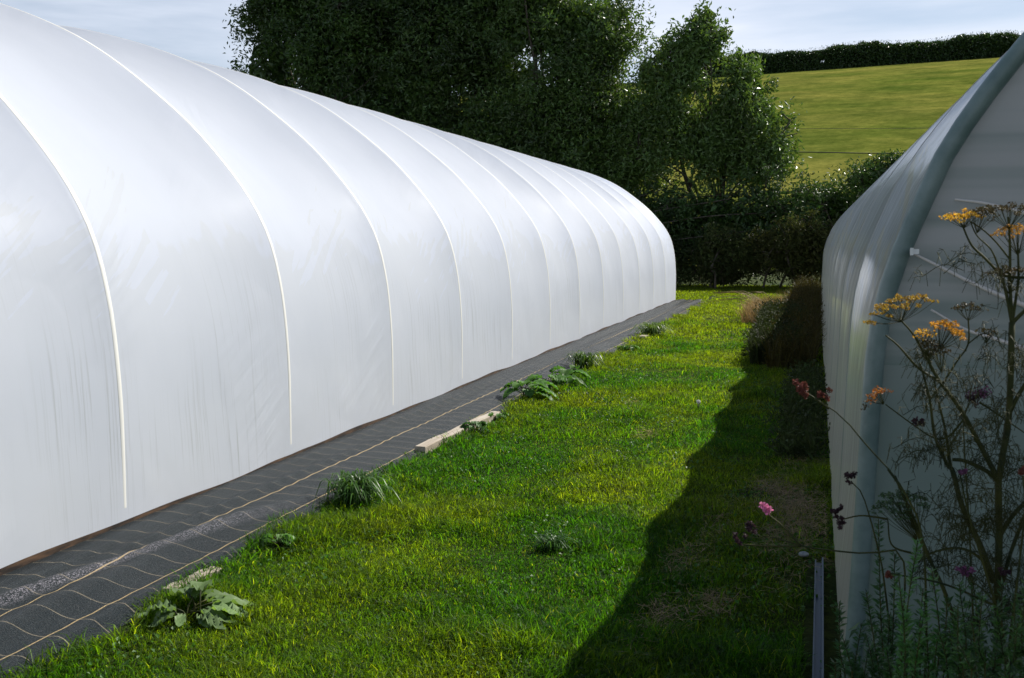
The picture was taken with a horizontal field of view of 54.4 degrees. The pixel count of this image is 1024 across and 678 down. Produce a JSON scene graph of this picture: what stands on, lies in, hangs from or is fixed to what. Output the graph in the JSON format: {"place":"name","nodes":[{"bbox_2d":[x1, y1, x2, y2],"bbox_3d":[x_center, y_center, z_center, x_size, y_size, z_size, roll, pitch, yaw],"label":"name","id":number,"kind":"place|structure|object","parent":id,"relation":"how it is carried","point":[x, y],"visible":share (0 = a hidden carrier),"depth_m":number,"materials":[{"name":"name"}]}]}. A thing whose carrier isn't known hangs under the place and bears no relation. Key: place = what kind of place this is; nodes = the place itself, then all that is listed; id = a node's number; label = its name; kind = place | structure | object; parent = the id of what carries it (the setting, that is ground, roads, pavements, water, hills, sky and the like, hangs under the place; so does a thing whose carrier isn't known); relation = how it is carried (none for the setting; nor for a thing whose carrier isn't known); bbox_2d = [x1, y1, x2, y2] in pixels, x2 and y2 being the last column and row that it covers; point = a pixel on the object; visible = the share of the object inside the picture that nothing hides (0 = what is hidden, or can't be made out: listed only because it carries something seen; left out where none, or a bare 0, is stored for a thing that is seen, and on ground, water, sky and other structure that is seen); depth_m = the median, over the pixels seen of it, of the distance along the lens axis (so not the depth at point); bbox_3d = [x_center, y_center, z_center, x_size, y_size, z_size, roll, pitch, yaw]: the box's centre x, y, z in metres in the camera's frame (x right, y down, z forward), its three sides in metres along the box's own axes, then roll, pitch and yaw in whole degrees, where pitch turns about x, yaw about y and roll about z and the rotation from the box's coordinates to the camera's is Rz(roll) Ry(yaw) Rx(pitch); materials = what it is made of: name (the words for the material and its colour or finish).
{"place":"outdoors","nodes":[
{"label":"outdoors","id":0,"kind":"place"},
{"bbox_2d":[0,270,841,677],"bbox_3d":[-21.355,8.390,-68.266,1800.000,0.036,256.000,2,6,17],"label":"ground","id":1,"kind":"structure","parent":0,"point":[831,624],"depth_m":4.83,"materials":[{"name":"green plant"}]},
{"bbox_2d":[133,579,263,628],"bbox_3d":[-1.343,1.113,4.246,0.494,0.131,0.384,2,6,17],"label":"dock plant","id":2,"kind":"object","parent":1,"relation":"on","point":[221,601],"visible":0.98,"depth_m":4.22,"materials":[{"name":"green plant"}]},
{"bbox_2d":[260,533,295,549],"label":"dock plant","id":3,"kind":"object","parent":1,"relation":"on","point":[285,538],"visible":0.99,"depth_m":5.16,"materials":[{"name":"green plant"}]},
{"bbox_2d":[222,0,446,122],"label":"broadleaf tree","id":4,"kind":"object","parent":1,"relation":"on","point":[323,38],"visible":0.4,"depth_m":39.64,"materials":[{"name":"green plant"}]},
{"bbox_2d":[0,3,675,575],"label":"polytunnel","id":5,"kind":"structure","parent":1,"relation":"on","point":[212,277],"depth_m":7.19,"materials":[{"name":"white plastic"}]},
{"bbox_2d":[0,299,705,677],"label":"weed matting","id":6,"kind":"object","parent":1,"relation":"on","point":[90,585],"visible":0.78,"depth_m":5.49,"materials":[{"name":"fabric"}]},
{"bbox_2d":[162,566,221,592],"bbox_3d":[-1.499,1.143,4.674,0.078,0.059,0.341,2,6,21],"label":"timber plank","id":7,"kind":"object","parent":6,"relation":"on","point":[191,577],"visible":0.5,"depth_m":4.69,"materials":[{"name":"beige wood"}]},
{"bbox_2d":[414,411,499,453],"bbox_3d":[-0.420,0.760,8.277,0.098,0.066,1.661,2,6,19],"label":"timber plank","id":8,"kind":"object","parent":6,"relation":"on","point":[430,444],"visible":0.69,"depth_m":7.87,"materials":[{"name":"beige wood"}]},
{"bbox_2d":[309,468,398,505],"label":"grass tuft","id":9,"kind":"object","parent":1,"relation":"on","point":[353,486],"visible":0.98,"depth_m":6.04,"materials":[{"name":"green plant"}]},
{"bbox_2d":[34,338,840,677],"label":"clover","id":10,"kind":"object","parent":1,"relation":"on","point":[594,522],"visible":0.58,"depth_m":5.22,"materials":[{"name":"green plant"}]},
{"bbox_2d":[346,0,547,149],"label":"broadleaf tree","id":11,"kind":"object","parent":1,"relation":"on","point":[454,26],"visible":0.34,"depth_m":39.14,"materials":[{"name":"green plant"}]},
{"bbox_2d":[461,420,490,433],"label":"dock plant","id":12,"kind":"object","parent":1,"relation":"on","point":[477,424],"visible":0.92,"depth_m":8.24,"materials":[{"name":"green plant"}]},
{"bbox_2d":[488,412,508,419],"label":"dock plant","id":13,"kind":"object","parent":1,"relation":"on","point":[498,415],"visible":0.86,"depth_m":8.84,"materials":[{"name":"green plant"}]},
{"bbox_2d":[500,380,558,399],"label":"dock plant","id":14,"kind":"object","parent":1,"relation":"on","point":[540,385],"visible":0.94,"depth_m":9.93,"materials":[{"name":"green plant"}]},
{"bbox_2d":[513,530,581,552],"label":"grass tuft","id":15,"kind":"object","parent":1,"relation":"on","point":[554,541],"visible":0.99,"depth_m":5.18,"materials":[{"name":"green plant"}]},
{"bbox_2d":[431,0,676,202],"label":"broadleaf tree","id":16,"kind":"object","parent":1,"relation":"on","point":[587,46],"visible":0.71,"depth_m":37.07,"materials":[{"name":"green plant"}]},
{"bbox_2d":[525,374,587,392],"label":"dock plant","id":17,"kind":"object","parent":1,"relation":"on","point":[553,378],"visible":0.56,"depth_m":10.44,"materials":[{"name":"green plant"}]},
{"bbox_2d":[549,365,590,385],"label":"dock plant","id":18,"kind":"object","parent":1,"relation":"on","point":[562,371],"visible":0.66,"depth_m":11.05,"materials":[{"name":"green plant"}]},
{"bbox_2d":[564,350,606,368],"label":"grass tuft","id":19,"kind":"object","parent":1,"relation":"on","point":[581,360],"visible":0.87,"depth_m":12.41,"materials":[{"name":"green plant"}]},
{"bbox_2d":[617,345,639,350],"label":"dock plant","id":20,"kind":"object","parent":1,"relation":"on","point":[628,347],"visible":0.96,"depth_m":14.40,"materials":[{"name":"green plant"}]},
{"bbox_2d":[630,322,673,335],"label":"grass tuft","id":21,"kind":"object","parent":1,"relation":"on","point":[650,329],"visible":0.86,"depth_m":16.62,"materials":[{"name":"green plant"}]},
{"bbox_2d":[669,233,709,286],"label":"bramble bush","id":22,"kind":"object","parent":1,"relation":"on","point":[686,272],"visible":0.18,"depth_m":33.70,"materials":[{"name":"green plant"}]},
{"bbox_2d":[588,0,811,283],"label":"ash tree","id":23,"kind":"object","parent":1,"relation":"on","point":[735,124],"visible":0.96,"depth_m":35.27,"materials":[{"name":"green plant"}]},
{"bbox_2d":[576,161,864,285],"bbox_3d":[3.474,-4.130,36.004,21.641,4.588,3.707,2,6,17],"label":"hedge","id":24,"kind":"object","parent":1,"relation":"on","point":[676,215],"visible":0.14,"depth_m":34.36,"materials":[{"name":"green plant"}]},
{"bbox_2d":[617,398,833,657],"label":"straw litter","id":25,"kind":"object","parent":1,"relation":"on","point":[786,516],"visible":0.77,"depth_m":5.49,"materials":[{"name":"plant"}]},
{"bbox_2d":[693,221,760,289],"bbox_3d":[7.292,-2.760,33.274,2.366,2.349,2.135,0,6,-5],"label":"bramble bush","id":26,"kind":"object","parent":1,"relation":"on","point":[723,257],"visible":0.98,"depth_m":32.89,"materials":[{"name":"green plant"}]},
{"bbox_2d":[709,291,768,306],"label":"dry grass stalks","id":27,"kind":"object","parent":1,"relation":"on","point":[747,293],"visible":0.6,"depth_m":19.86,"materials":[{"name":"plant"}]},
{"bbox_2d":[734,289,797,323],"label":"dry grass clump","id":28,"kind":"object","parent":1,"relation":"on","point":[747,310],"visible":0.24,"depth_m":19.55,"materials":[{"name":"plant"}]},
{"bbox_2d":[741,297,813,363],"bbox_3d":[4.044,-0.199,14.958,1.049,0.652,4.821,2,6,17],"label":"weed clump","id":29,"kind":"object","parent":1,"relation":"on","point":[755,347],"visible":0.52,"depth_m":13.45,"materials":[{"name":"green plant"}]},
{"bbox_2d":[752,296,802,327],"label":"weed clump","id":30,"kind":"object","parent":1,"relation":"on","point":[772,302],"visible":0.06,"depth_m":17.68,"materials":[{"name":"green plant"}]},
{"bbox_2d":[740,205,835,288],"bbox_3d":[8.934,-2.873,32.037,3.269,2.831,2.264,2,6,17],"label":"bramble bush","id":31,"kind":"object","parent":1,"relation":"on","point":[795,251],"visible":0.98,"depth_m":31.82,"materials":[{"name":"green plant"}]},
{"bbox_2d":[757,271,825,370],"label":"tall weeds","id":32,"kind":"object","parent":1,"relation":"on","point":[808,291],"visible":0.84,"depth_m":13.32,"materials":[{"name":"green plant"}]},
{"bbox_2d":[756,357,829,459],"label":"tall weeds","id":33,"kind":"object","parent":1,"relation":"on","point":[798,431],"visible":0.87,"depth_m":8.35,"materials":[{"name":"green plant"}]},
{"bbox_2d":[798,551,808,556],"bbox_3d":[1.477,1.089,5.038,0.053,0.024,0.056,2,6,17],"label":"stone","id":34,"kind":"object","parent":1,"relation":"on","point":[803,553],"visible":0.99,"depth_m":5.02,"materials":[{"name":"grey stone"}]},
{"bbox_2d":[812,557,823,677],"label":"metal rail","id":35,"kind":"object","parent":1,"relation":"on","point":[818,637],"visible":1,"depth_m":4.13,"materials":[{"name":"grey metal"}]},
{"bbox_2d":[732,502,905,675],"bbox_3d":[0.600,0.865,2.003,0.330,1.082,0.030,2,6,17],"label":"verbena plant","id":36,"kind":"object","parent":1,"relation":"on","point":[764,508],"visible":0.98,"depth_m":1.98,"materials":[{"name":"plant"}]},
{"bbox_2d":[770,147,909,282],"bbox_3d":[11.964,-3.884,32.223,7.117,4.801,2.921,2,6,17],"label":"hawthorn bush","id":37,"kind":"object","parent":1,"relation":"on","point":[869,175],"visible":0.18,"depth_m":32.49,"materials":[{"name":"green plant"}]},
{"bbox_2d":[792,379,927,677],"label":"verbena plant","id":38,"kind":"object","parent":1,"relation":"on","point":[801,389],"visible":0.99,"depth_m":1.82,"materials":[{"name":"green plant"}]},
{"bbox_2d":[830,519,902,677],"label":"rosemary bush","id":39,"kind":"object","parent":1,"relation":"on","point":[876,669],"visible":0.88,"depth_m":2.01,"materials":[{"name":"green plant"}]},
{"bbox_2d":[830,470,913,673],"bbox_3d":[0.729,0.833,2.064,0.164,1.135,0.024,2,6,17],"label":"verbena plant","id":40,"kind":"object","parent":1,"relation":"on","point":[848,475],"visible":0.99,"depth_m":2.02,"materials":[{"name":"plant"}]},
{"bbox_2d":[821,32,1023,677],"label":"polytunnel","id":41,"kind":"structure","parent":1,"relation":"on","point":[891,229],"depth_m":3.29,"materials":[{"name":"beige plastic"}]},
{"bbox_2d":[889,538,959,677],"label":"rosemary bush","id":42,"kind":"object","parent":1,"relation":"on","point":[910,658],"visible":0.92,"depth_m":1.76,"materials":[{"name":"green plant"}]},
{"bbox_2d":[841,599,1022,677],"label":"herb undergrowth","id":43,"kind":"object","parent":1,"relation":"on","point":[895,634],"visible":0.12,"depth_m":3.12,"materials":[{"name":"green plant"}]},
{"bbox_2d":[861,202,1023,677],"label":"fennel plant","id":44,"kind":"object","parent":1,"relation":"on","point":[999,513],"visible":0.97,"depth_m":1.84,"materials":[{"name":"green plant"}]},
{"bbox_2d":[881,575,1023,677],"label":"rosemary bush","id":45,"kind":"object","parent":1,"relation":"on","point":[966,643],"visible":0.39,"depth_m":1.81,"materials":[{"name":"green plant"}]},
{"bbox_2d":[884,466,1023,674],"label":"verbena plant","id":46,"kind":"object","parent":1,"relation":"on","point":[962,569],"visible":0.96,"depth_m":1.77,"materials":[{"name":"green plant"}]},
{"bbox_2d":[885,385,1023,668],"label":"verbena plant","id":47,"kind":"object","parent":1,"relation":"on","point":[915,420],"visible":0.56,"depth_m":2.05,"materials":[{"name":"plant"}]},
{"bbox_2d":[948,580,1023,677],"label":"rosemary bush","id":48,"kind":"object","parent":1,"relation":"on","point":[1015,658],"visible":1,"depth_m":1.63,"materials":[{"name":"green plant"}]},
{"bbox_2d":[0,0,1023,90],"label":"sky","id":49,"kind":"structure","parent":0,"point":[193,30],"materials":[{"name":"white"}]},
{"bbox_2d":[460,57,999,269],"bbox_3d":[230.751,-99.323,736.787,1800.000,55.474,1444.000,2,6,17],"label":"hill field","id":50,"kind":"structure","parent":0,"point":[914,102],"depth_m":113.22,"materials":[{"name":"green plant"}]},
{"bbox_2d":[639,29,1021,77],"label":"hilltop hedge","id":51,"kind":"object","parent":50,"relation":"on","point":[961,46],"visible":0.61,"depth_m":175.36,"materials":[{"name":"green plant"}]},
{"bbox_2d":[780,128,899,128],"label":"overhead cable","id":52,"kind":"object","parent":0,"point":[846,128],"visible":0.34,"depth_m":56.07,"materials":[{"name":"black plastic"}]},
{"bbox_2d":[799,152,901,153],"bbox_3d":[12.999,-7.547,39.387,22.658,0.849,0.036,2,6,17],"label":"overhead cable","id":53,"kind":"object","parent":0,"point":[840,152],"visible":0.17,"depth_m":39.40,"materials":[{"name":"black plastic"}]}
]}

